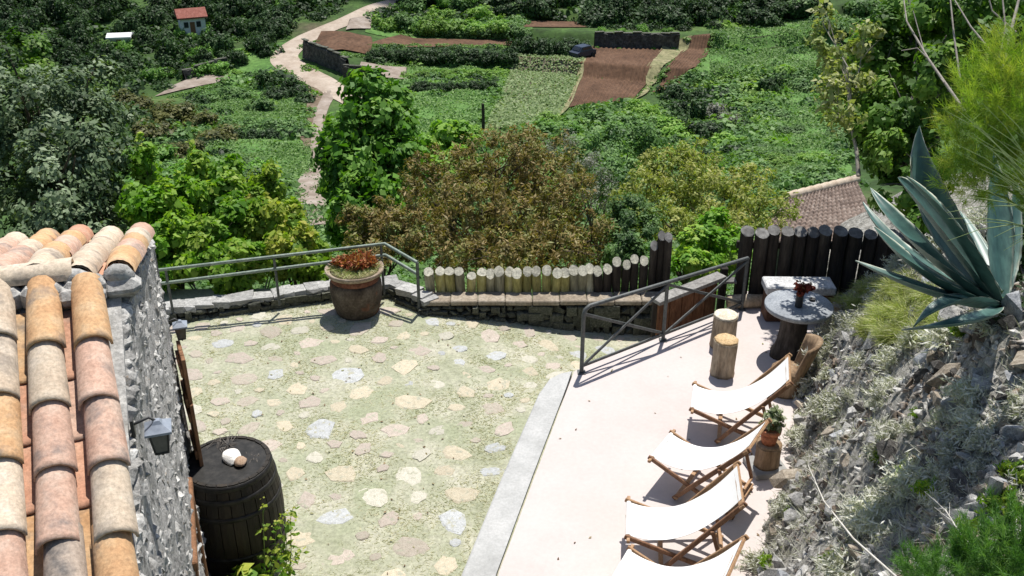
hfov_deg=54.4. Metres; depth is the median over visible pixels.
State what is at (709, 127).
bush
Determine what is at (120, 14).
tree
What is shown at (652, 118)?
bush
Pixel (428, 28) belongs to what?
bush
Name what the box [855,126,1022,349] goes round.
agave
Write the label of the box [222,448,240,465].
white stone
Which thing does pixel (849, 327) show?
dry shrub
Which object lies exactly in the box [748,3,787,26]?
tree
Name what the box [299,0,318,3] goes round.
bush
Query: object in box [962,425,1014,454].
dry shrub
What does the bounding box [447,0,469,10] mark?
bush
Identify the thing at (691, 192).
shrub
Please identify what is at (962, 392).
dry shrub
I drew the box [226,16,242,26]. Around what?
tree
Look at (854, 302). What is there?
grass tuft
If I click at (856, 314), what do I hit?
dry shrub
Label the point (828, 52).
tree
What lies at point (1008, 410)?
dry shrub
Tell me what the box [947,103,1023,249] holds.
arching grass
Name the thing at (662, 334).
railing
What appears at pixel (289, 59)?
road
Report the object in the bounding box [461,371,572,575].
kerb
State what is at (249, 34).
tree
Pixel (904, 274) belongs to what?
grass tuft
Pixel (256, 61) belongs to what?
meadow
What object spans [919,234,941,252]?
dry shrub
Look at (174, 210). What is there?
climbing shrub
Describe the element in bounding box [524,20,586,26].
field
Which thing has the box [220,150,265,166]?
bush
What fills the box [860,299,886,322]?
grass tuft
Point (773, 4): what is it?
tree
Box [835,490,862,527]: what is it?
dry shrub
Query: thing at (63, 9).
tree
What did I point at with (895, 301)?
grass tuft
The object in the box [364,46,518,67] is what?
hedge
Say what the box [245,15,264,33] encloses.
tree
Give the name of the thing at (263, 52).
tree
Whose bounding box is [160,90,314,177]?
meadow grass
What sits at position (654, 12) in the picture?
tree
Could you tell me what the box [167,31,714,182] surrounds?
edge grass
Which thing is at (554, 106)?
crop plants
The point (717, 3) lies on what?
tree
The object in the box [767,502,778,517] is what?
dry shrub
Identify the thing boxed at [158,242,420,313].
railing
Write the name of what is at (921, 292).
grass tuft
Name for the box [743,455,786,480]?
paving block
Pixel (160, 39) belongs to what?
tree
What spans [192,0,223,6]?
tree
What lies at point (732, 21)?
hedge
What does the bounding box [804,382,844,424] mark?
dry shrub
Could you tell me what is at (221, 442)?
dry sprig
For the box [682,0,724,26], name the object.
tree
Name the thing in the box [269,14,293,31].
tree
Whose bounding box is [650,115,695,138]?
bush
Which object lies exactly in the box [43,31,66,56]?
tree
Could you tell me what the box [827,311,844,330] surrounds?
dry shrub
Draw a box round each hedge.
[142,136,228,145]
[228,126,305,138]
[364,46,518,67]
[399,66,510,78]
[407,80,497,91]
[440,25,532,38]
[504,35,590,56]
[705,2,828,28]
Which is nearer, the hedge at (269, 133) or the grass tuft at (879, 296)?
the grass tuft at (879, 296)
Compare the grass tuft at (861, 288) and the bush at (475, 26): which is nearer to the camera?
the grass tuft at (861, 288)
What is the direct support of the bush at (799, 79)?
on the terrain at (346, 8)
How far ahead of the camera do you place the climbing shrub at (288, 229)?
13.66 m
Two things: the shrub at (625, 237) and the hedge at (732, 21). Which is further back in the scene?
the hedge at (732, 21)
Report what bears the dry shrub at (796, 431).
on the bank at (919, 388)
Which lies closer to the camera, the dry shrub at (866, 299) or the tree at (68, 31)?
the dry shrub at (866, 299)
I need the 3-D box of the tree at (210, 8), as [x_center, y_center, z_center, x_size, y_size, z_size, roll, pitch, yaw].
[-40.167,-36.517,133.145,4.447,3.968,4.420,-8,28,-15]
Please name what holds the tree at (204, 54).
on the terrain at (346, 8)
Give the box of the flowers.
[793,279,815,296]
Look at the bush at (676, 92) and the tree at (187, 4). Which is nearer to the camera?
the bush at (676, 92)
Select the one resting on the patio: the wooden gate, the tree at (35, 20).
the wooden gate
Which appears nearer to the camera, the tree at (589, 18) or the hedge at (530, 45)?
the hedge at (530, 45)
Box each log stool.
[709,309,737,348]
[710,333,738,379]
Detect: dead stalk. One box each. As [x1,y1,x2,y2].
[799,450,896,575]
[924,491,960,534]
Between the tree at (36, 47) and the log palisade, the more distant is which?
the tree at (36, 47)
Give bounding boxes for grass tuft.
[829,294,847,309]
[834,288,864,310]
[846,275,881,296]
[847,290,863,308]
[847,314,868,344]
[858,307,890,331]
[859,312,877,327]
[860,294,889,310]
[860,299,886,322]
[863,275,889,293]
[864,321,893,349]
[866,318,889,336]
[868,271,902,297]
[869,286,891,303]
[869,318,899,347]
[872,315,910,343]
[875,297,908,318]
[879,292,912,311]
[882,282,908,302]
[882,295,917,324]
[883,302,919,325]
[886,276,914,292]
[887,322,911,349]
[888,268,920,287]
[892,313,926,345]
[892,318,913,332]
[896,274,921,299]
[903,287,916,302]
[905,279,935,307]
[907,295,936,322]
[908,279,937,300]
[911,318,936,349]
[914,299,934,322]
[917,310,939,325]
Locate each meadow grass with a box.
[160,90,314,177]
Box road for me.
[270,0,400,103]
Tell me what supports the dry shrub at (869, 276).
on the bank at (919, 388)
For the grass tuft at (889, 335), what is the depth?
8.89 m
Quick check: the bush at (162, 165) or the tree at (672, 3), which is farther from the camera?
the tree at (672, 3)
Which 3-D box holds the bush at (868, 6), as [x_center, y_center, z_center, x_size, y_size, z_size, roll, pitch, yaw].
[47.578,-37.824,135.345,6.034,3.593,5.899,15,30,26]
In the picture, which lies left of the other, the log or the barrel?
the barrel
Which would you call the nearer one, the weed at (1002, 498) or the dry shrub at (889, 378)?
the weed at (1002, 498)
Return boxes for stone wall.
[165,274,438,324]
[181,56,226,79]
[301,38,349,74]
[342,64,365,78]
[416,292,662,335]
[594,31,679,48]
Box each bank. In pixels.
[299,86,326,148]
[316,31,371,52]
[360,62,407,78]
[757,173,1023,575]
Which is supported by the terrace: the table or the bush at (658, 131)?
the table
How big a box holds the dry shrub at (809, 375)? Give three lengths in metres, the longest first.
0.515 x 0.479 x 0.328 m
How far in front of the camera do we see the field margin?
114.62 m
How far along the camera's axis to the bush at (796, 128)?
98.58 m
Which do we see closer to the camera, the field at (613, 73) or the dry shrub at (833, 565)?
the dry shrub at (833, 565)
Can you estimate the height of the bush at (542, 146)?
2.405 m
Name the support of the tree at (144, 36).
on the terrain at (346, 8)
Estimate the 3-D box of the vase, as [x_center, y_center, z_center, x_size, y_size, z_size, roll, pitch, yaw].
[3.228,0.138,11.203,0.094,0.162,0.094,0,27,0]
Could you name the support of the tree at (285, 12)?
on the terrain at (346, 8)
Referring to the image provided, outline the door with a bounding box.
[190,22,195,33]
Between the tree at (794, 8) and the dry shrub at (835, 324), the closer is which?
the dry shrub at (835, 324)
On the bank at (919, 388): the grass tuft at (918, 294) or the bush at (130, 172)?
the grass tuft at (918, 294)
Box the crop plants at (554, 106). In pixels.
[485,53,585,128]
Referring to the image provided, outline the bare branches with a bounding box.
[901,0,1019,109]
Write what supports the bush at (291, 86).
on the terrain at (346, 8)
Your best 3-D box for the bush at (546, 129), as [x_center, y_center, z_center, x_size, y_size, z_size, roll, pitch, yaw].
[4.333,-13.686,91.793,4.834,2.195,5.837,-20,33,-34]
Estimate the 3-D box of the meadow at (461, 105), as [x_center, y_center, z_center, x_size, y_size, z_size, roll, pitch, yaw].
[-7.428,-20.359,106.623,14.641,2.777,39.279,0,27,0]
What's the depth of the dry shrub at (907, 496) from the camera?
6.61 m
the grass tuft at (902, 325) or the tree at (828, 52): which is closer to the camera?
the grass tuft at (902, 325)
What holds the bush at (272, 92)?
on the terrain at (346, 8)
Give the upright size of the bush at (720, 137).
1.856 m
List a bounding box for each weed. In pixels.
[227,563,272,575]
[757,551,772,569]
[817,549,835,568]
[868,447,878,463]
[908,406,917,418]
[908,475,942,498]
[948,326,965,338]
[950,507,995,543]
[976,485,1023,521]
[993,458,1023,486]
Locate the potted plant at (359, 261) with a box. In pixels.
[323,248,386,278]
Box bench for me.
[761,276,835,321]
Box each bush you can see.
[103,40,116,47]
[103,145,146,155]
[112,87,153,109]
[116,38,133,50]
[120,161,164,181]
[121,142,179,162]
[130,117,181,142]
[140,67,164,80]
[145,98,197,122]
[154,66,174,78]
[158,139,205,158]
[158,159,179,168]
[164,24,177,32]
[165,157,188,176]
[172,26,185,38]
[181,109,223,126]
[186,33,197,40]
[186,63,212,77]
[189,44,215,57]
[192,88,223,102]
[192,122,240,140]
[201,60,228,75]
[206,22,221,32]
[213,115,238,128]
[215,66,229,75]
[218,85,256,99]
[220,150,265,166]
[231,69,242,74]
[235,115,269,136]
[242,164,275,181]
[243,95,279,110]
[243,157,277,171]
[251,68,282,85]
[252,0,274,4]
[259,84,291,98]
[261,117,305,131]
[267,74,310,96]
[274,0,295,6]
[291,116,310,125]
[293,91,318,103]
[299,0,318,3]
[371,14,399,31]
[392,13,413,25]
[398,0,426,14]
[415,11,441,36]
[424,0,437,5]
[427,5,458,19]
[432,0,454,8]
[437,17,466,32]
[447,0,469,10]
[457,124,483,138]
[460,17,485,34]
[461,0,481,9]
[463,3,494,19]
[466,0,497,15]
[484,14,511,33]
[497,3,519,15]
[502,20,525,38]
[529,115,581,135]
[531,134,564,152]
[532,122,578,138]
[535,109,568,123]
[584,104,636,130]
[595,26,605,31]
[602,120,641,134]
[621,98,667,120]
[635,23,647,31]
[640,114,659,128]
[646,120,668,138]
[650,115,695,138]
[657,82,688,102]
[662,27,673,31]
[663,144,699,161]
[664,115,690,126]
[668,98,708,119]
[671,164,686,176]
[685,119,725,140]
[686,85,706,100]
[703,102,728,118]
[708,130,749,143]
[710,112,744,126]
[713,72,762,89]
[714,83,752,101]
[715,109,743,122]
[730,110,751,125]
[735,96,776,109]
[736,146,781,156]
[752,141,783,146]
[755,160,781,172]
[758,73,784,93]
[763,105,796,118]
[764,151,800,168]
[776,124,807,133]
[780,147,805,154]
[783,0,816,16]
[785,70,815,89]
[788,164,810,176]
[790,75,819,92]
[794,151,830,161]
[805,164,843,183]
[814,108,842,119]
[817,16,848,36]
[823,126,847,139]
[843,0,881,20]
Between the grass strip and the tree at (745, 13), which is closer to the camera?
the grass strip
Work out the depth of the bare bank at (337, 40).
126.05 m
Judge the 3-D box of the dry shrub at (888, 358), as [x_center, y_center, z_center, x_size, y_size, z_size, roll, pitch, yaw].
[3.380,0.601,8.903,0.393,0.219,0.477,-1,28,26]
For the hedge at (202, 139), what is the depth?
88.31 m
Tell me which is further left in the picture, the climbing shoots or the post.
the climbing shoots
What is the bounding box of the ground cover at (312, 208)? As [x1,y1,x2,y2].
[108,171,800,248]
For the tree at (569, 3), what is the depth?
141.49 m
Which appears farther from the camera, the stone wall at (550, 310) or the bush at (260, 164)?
the bush at (260, 164)
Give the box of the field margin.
[557,56,586,116]
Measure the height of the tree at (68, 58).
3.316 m
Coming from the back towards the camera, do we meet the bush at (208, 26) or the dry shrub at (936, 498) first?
the bush at (208, 26)
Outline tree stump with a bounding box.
[753,437,781,470]
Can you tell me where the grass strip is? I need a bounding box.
[637,35,691,97]
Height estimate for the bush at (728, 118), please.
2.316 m
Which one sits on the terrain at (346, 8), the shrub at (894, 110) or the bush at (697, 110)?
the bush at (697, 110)
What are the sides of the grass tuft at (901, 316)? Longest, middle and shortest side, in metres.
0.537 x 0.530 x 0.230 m
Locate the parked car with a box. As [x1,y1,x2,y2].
[569,43,595,58]
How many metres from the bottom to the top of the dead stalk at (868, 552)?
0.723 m
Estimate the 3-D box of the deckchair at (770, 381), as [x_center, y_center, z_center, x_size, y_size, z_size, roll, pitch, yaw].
[2.286,1.097,10.047,0.960,0.828,0.612,6,28,11]
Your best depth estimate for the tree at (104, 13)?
131.65 m
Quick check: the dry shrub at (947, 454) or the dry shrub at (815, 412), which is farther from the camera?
the dry shrub at (815, 412)
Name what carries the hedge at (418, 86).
on the terrain at (346, 8)
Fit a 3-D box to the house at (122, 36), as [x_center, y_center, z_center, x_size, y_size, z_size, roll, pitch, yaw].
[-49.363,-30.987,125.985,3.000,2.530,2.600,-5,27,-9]
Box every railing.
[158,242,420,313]
[577,256,749,374]
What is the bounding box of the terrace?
[498,291,816,575]
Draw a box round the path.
[295,90,332,224]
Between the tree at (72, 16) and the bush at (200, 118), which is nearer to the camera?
the bush at (200, 118)
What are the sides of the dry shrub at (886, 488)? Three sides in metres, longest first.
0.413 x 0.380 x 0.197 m
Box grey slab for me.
[346,15,371,28]
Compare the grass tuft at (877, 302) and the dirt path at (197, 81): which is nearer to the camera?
the grass tuft at (877, 302)
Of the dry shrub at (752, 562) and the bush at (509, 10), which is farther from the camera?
the bush at (509, 10)
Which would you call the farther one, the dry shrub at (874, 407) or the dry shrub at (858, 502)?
the dry shrub at (874, 407)
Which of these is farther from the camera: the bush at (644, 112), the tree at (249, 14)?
the tree at (249, 14)
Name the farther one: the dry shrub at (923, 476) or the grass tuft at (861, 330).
the grass tuft at (861, 330)
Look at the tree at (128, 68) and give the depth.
117.25 m
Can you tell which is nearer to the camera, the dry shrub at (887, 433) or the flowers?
the dry shrub at (887, 433)
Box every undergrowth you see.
[0,0,789,167]
[105,0,868,301]
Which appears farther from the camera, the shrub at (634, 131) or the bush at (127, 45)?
the bush at (127, 45)
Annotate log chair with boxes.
[772,333,822,398]
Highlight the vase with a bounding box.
[795,292,804,307]
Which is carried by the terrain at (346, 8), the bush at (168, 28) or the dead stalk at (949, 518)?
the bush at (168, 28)
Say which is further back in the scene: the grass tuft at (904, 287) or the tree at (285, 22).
the tree at (285, 22)
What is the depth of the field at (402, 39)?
130.37 m
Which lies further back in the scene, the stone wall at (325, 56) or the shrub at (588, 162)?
the stone wall at (325, 56)
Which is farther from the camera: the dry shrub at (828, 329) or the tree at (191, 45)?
the tree at (191, 45)
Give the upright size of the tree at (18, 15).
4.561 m
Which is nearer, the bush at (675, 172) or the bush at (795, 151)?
the bush at (675, 172)
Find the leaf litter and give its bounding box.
[244,322,773,573]
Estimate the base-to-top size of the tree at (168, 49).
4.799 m
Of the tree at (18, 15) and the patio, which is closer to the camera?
the patio
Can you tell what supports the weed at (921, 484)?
on the bank at (919, 388)
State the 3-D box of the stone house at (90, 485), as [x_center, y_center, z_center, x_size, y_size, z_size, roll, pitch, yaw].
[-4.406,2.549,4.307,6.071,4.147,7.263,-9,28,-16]
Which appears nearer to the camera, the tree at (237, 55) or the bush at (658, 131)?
the bush at (658, 131)
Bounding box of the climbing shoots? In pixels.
[131,131,292,288]
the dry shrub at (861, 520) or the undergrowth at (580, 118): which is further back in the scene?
the undergrowth at (580, 118)
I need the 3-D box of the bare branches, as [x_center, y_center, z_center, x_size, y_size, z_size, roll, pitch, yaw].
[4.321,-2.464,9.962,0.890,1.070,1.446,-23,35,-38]
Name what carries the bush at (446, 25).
on the terrain at (346, 8)
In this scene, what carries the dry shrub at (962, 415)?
on the bank at (919, 388)
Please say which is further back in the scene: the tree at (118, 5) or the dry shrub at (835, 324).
the tree at (118, 5)
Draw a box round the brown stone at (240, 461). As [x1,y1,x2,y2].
[234,456,246,466]
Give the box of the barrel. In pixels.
[188,436,285,575]
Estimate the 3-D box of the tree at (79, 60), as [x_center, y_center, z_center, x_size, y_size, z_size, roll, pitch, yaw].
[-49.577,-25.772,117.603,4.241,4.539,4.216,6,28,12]
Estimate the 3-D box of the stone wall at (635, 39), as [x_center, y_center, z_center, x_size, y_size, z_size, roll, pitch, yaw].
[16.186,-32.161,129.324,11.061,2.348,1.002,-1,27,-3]
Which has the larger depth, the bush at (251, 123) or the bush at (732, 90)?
the bush at (732, 90)
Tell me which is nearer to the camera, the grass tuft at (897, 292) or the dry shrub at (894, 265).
the grass tuft at (897, 292)
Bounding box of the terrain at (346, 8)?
[0,0,1023,310]
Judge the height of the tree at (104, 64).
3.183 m
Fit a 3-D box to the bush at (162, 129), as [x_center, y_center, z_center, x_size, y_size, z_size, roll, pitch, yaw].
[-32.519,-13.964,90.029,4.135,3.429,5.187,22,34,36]
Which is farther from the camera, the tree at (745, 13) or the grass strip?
the tree at (745, 13)
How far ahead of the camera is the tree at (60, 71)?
117.26 m
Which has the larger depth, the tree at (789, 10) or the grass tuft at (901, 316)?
the tree at (789, 10)
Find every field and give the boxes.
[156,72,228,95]
[372,35,511,46]
[489,56,578,128]
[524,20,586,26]
[568,46,662,106]
[653,34,712,91]
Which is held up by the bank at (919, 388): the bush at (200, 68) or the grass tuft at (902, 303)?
the grass tuft at (902, 303)
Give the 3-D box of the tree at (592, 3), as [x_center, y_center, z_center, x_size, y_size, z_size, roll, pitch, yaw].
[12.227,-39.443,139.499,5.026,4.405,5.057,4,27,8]
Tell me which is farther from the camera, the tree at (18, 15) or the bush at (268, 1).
the bush at (268, 1)
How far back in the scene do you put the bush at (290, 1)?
135.10 m
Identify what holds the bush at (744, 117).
on the terrain at (346, 8)
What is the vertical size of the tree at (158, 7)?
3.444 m
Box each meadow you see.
[186,40,310,176]
[365,9,534,39]
[394,62,509,137]
[669,9,851,174]
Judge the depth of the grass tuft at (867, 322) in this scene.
9.74 m
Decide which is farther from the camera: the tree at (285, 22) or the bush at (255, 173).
the tree at (285, 22)
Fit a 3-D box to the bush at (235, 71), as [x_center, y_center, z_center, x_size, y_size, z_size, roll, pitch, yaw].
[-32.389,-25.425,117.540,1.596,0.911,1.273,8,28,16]
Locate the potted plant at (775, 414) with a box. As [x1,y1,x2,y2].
[758,405,786,433]
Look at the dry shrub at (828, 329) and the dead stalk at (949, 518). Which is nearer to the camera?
the dead stalk at (949, 518)
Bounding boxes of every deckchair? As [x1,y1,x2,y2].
[612,534,749,575]
[624,460,747,565]
[647,418,771,519]
[689,353,793,443]
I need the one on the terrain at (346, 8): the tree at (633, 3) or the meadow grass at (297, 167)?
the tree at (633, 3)
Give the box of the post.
[480,103,485,128]
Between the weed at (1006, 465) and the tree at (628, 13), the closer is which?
the weed at (1006, 465)
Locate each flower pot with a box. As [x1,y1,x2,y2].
[324,258,383,320]
[761,423,781,446]
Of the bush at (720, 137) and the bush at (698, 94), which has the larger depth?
the bush at (698, 94)
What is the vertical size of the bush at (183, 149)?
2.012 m
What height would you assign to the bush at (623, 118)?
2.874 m
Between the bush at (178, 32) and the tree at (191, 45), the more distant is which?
the bush at (178, 32)
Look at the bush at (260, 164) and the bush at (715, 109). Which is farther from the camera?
the bush at (715, 109)
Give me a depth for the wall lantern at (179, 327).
7.91 m
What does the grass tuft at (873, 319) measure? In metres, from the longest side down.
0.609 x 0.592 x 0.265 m
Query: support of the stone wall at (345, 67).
on the terrain at (346, 8)
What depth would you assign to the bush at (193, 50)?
121.17 m
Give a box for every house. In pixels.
[0,222,210,575]
[106,32,133,45]
[174,7,207,36]
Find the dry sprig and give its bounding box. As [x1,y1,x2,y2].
[207,431,238,452]
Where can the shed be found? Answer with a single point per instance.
(832, 204)
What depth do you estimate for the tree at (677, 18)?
135.79 m
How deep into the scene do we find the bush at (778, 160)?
78.84 m
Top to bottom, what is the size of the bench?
0.486 m
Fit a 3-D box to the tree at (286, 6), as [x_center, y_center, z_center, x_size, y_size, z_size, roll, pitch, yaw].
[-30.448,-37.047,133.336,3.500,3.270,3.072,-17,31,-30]
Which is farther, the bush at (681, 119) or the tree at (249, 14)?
the tree at (249, 14)
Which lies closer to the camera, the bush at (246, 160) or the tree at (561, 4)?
the bush at (246, 160)
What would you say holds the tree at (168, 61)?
on the terrain at (346, 8)
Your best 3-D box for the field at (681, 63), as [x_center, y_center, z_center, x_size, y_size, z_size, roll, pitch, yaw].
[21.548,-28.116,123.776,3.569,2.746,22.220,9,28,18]
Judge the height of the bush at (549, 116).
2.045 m
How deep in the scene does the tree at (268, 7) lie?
132.22 m
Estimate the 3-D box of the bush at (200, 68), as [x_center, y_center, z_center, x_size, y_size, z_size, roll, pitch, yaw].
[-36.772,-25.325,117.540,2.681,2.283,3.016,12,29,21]
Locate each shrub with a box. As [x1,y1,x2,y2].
[112,141,230,292]
[170,149,273,294]
[240,157,332,285]
[334,195,427,275]
[391,122,620,290]
[541,128,622,264]
[545,112,669,266]
[599,191,663,280]
[608,136,803,284]
[670,206,752,281]
[734,542,765,573]
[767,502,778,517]
[768,489,795,514]
[779,423,810,449]
[792,368,815,398]
[792,409,807,417]
[796,364,814,385]
[798,331,833,367]
[799,387,842,417]
[802,392,824,422]
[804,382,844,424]
[807,328,825,348]
[809,542,862,575]
[810,365,834,380]
[816,0,1023,248]
[816,311,841,340]
[826,327,836,342]
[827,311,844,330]
[831,483,888,539]
[833,310,854,328]
[834,321,848,331]
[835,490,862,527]
[838,387,854,402]
[839,492,863,530]
[840,348,866,369]
[841,497,901,543]
[842,318,853,330]
[846,303,866,321]
[858,414,904,466]
[860,282,884,303]
[860,373,901,394]
[862,372,899,409]
[863,267,887,287]
[863,398,877,411]
[868,471,900,501]
[870,342,897,375]
[873,486,905,519]
[876,449,920,500]
[877,380,892,396]
[880,253,902,263]
[885,260,903,271]
[886,320,928,351]
[894,251,922,272]
[894,414,923,436]
[899,481,918,499]
[902,454,953,503]
[912,315,964,357]
[918,406,955,427]
[918,483,960,526]
[919,7,1023,216]
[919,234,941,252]
[928,433,964,473]
[936,462,977,498]
[937,397,997,449]
[938,373,990,409]
[938,411,955,433]
[957,449,997,472]
[961,417,1005,446]
[962,206,981,221]
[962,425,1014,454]
[966,308,1005,338]
[966,460,988,486]
[967,207,986,226]
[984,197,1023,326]
[988,380,1023,412]
[988,388,1023,431]
[1001,466,1023,500]
[1013,374,1023,390]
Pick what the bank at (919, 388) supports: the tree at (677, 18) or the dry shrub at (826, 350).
the dry shrub at (826, 350)
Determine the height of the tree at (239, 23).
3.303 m
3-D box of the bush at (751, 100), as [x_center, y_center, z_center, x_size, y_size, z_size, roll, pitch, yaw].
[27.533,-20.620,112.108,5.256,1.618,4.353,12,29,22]
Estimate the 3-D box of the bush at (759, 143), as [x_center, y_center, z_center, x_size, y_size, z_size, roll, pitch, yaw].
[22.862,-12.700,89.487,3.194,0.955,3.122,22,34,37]
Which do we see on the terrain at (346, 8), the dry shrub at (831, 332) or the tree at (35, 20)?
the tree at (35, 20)
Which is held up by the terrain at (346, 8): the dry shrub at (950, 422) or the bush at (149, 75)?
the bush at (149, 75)
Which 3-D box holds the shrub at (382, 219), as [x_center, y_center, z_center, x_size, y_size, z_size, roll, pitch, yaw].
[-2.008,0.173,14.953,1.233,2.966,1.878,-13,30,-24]
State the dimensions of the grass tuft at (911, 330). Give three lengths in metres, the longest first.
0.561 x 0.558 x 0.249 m
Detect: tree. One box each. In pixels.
[0,0,21,17]
[0,4,18,22]
[0,7,30,33]
[0,26,56,208]
[0,42,141,239]
[4,23,32,42]
[5,12,38,36]
[5,46,27,56]
[6,34,42,49]
[10,3,25,10]
[19,6,48,26]
[20,0,46,7]
[34,0,71,18]
[40,32,65,47]
[40,56,58,73]
[43,0,79,23]
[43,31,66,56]
[51,47,69,60]
[52,66,62,76]
[55,17,83,38]
[55,50,82,72]
[61,14,88,38]
[64,6,85,22]
[64,43,87,56]
[67,0,99,11]
[70,29,96,51]
[71,8,92,23]
[72,48,105,75]
[78,61,102,83]
[85,41,116,56]
[89,3,115,23]
[92,57,112,76]
[95,0,131,13]
[102,48,134,75]
[112,9,140,32]
[116,9,141,26]
[116,66,133,75]
[121,55,137,71]
[131,24,156,49]
[134,2,166,29]
[147,0,180,11]
[147,5,166,19]
[151,31,171,49]
[153,4,176,20]
[153,36,190,61]
[157,55,180,74]
[158,15,178,26]
[159,22,175,33]
[176,0,196,8]
[183,55,200,66]
[184,41,197,53]
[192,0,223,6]
[194,24,235,55]
[194,47,215,62]
[197,2,222,21]
[209,12,231,33]
[213,0,247,17]
[216,48,233,57]
[221,49,249,65]
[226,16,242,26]
[227,18,247,34]
[232,24,245,37]
[241,35,267,51]
[243,30,258,39]
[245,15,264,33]
[246,0,269,16]
[246,5,263,18]
[251,29,277,46]
[255,11,286,30]
[255,40,272,57]
[259,22,277,38]
[261,0,298,27]
[263,3,291,15]
[263,18,292,37]
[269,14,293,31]
[276,0,295,17]
[310,64,430,254]
[416,119,481,245]
[490,0,518,15]
[522,0,560,20]
[555,0,567,7]
[559,0,578,7]
[575,5,609,26]
[583,0,613,12]
[583,7,626,25]
[601,0,632,19]
[614,5,637,22]
[625,0,636,9]
[637,0,664,13]
[640,6,667,21]
[659,5,694,28]
[660,0,689,13]
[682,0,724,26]
[709,0,730,8]
[725,0,739,7]
[738,3,763,24]
[740,0,772,23]
[741,0,779,10]
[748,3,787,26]
[749,10,778,26]
[758,0,780,10]
[778,0,809,19]
[784,1,803,18]
[794,0,830,16]
[804,0,886,176]
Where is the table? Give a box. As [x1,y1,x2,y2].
[764,289,833,360]
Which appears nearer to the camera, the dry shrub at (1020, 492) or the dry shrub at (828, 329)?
the dry shrub at (1020, 492)
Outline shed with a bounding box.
[764,175,868,275]
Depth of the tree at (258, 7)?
132.11 m
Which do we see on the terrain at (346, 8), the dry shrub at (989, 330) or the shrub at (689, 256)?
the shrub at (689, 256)
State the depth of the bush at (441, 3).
140.56 m
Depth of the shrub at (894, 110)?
10.83 m
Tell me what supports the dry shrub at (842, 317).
on the bank at (919, 388)
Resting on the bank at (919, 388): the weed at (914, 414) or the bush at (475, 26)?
the weed at (914, 414)
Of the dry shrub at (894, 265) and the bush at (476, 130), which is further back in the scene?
the bush at (476, 130)
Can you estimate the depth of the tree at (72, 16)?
130.29 m
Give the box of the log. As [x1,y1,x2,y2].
[726,294,762,307]
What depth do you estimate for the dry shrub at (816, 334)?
11.44 m
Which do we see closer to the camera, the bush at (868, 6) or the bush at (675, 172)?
the bush at (675, 172)
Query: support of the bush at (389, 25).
on the terrain at (346, 8)
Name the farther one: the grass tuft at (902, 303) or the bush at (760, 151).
the bush at (760, 151)
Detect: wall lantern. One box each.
[129,416,171,454]
[168,318,186,340]
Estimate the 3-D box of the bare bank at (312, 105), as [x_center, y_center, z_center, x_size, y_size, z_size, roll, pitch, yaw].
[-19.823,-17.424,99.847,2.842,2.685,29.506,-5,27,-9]
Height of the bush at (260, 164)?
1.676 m
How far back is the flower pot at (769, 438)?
9.43 m
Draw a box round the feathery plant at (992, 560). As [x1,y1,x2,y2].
[883,479,1023,575]
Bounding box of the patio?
[163,289,649,575]
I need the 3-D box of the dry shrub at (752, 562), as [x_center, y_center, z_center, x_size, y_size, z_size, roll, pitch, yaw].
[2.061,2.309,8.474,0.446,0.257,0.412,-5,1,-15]
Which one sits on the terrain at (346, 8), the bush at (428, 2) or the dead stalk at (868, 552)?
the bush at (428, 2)
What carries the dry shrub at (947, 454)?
on the bank at (919, 388)
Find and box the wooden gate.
[650,267,736,337]
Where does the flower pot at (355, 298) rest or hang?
on the patio
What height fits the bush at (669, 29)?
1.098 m
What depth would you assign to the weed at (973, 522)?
5.77 m
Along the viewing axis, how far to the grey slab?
132.43 m
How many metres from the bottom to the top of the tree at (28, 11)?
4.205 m
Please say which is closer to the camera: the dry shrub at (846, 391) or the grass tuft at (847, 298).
the dry shrub at (846, 391)
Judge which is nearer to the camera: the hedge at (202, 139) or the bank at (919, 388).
the bank at (919, 388)
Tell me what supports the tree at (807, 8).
on the terrain at (346, 8)
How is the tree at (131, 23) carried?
on the terrain at (346, 8)
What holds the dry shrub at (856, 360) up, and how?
on the bank at (919, 388)
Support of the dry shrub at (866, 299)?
on the bank at (919, 388)
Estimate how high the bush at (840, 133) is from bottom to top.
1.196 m
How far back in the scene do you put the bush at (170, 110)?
98.33 m
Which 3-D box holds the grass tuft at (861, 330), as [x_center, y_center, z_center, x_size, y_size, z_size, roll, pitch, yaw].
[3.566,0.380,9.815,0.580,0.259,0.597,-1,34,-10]
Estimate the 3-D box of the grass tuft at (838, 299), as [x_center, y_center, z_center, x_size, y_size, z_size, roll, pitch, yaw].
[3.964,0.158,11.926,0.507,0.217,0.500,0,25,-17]
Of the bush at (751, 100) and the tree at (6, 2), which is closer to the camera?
the bush at (751, 100)
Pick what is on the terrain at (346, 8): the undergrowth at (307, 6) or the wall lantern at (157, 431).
the undergrowth at (307, 6)
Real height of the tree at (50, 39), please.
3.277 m
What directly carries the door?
in the house at (191, 20)
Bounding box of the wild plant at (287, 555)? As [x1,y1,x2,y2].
[255,497,308,575]
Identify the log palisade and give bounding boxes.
[424,230,672,292]
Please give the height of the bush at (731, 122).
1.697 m
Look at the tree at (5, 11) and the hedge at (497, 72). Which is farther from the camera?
the tree at (5, 11)
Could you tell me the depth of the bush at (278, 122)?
93.29 m
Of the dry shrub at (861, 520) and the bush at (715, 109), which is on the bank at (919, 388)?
the dry shrub at (861, 520)
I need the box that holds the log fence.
[733,224,928,295]
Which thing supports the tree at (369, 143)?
on the terrain at (346, 8)
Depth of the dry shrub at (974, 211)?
9.74 m
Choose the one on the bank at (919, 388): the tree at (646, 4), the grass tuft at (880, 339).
the grass tuft at (880, 339)

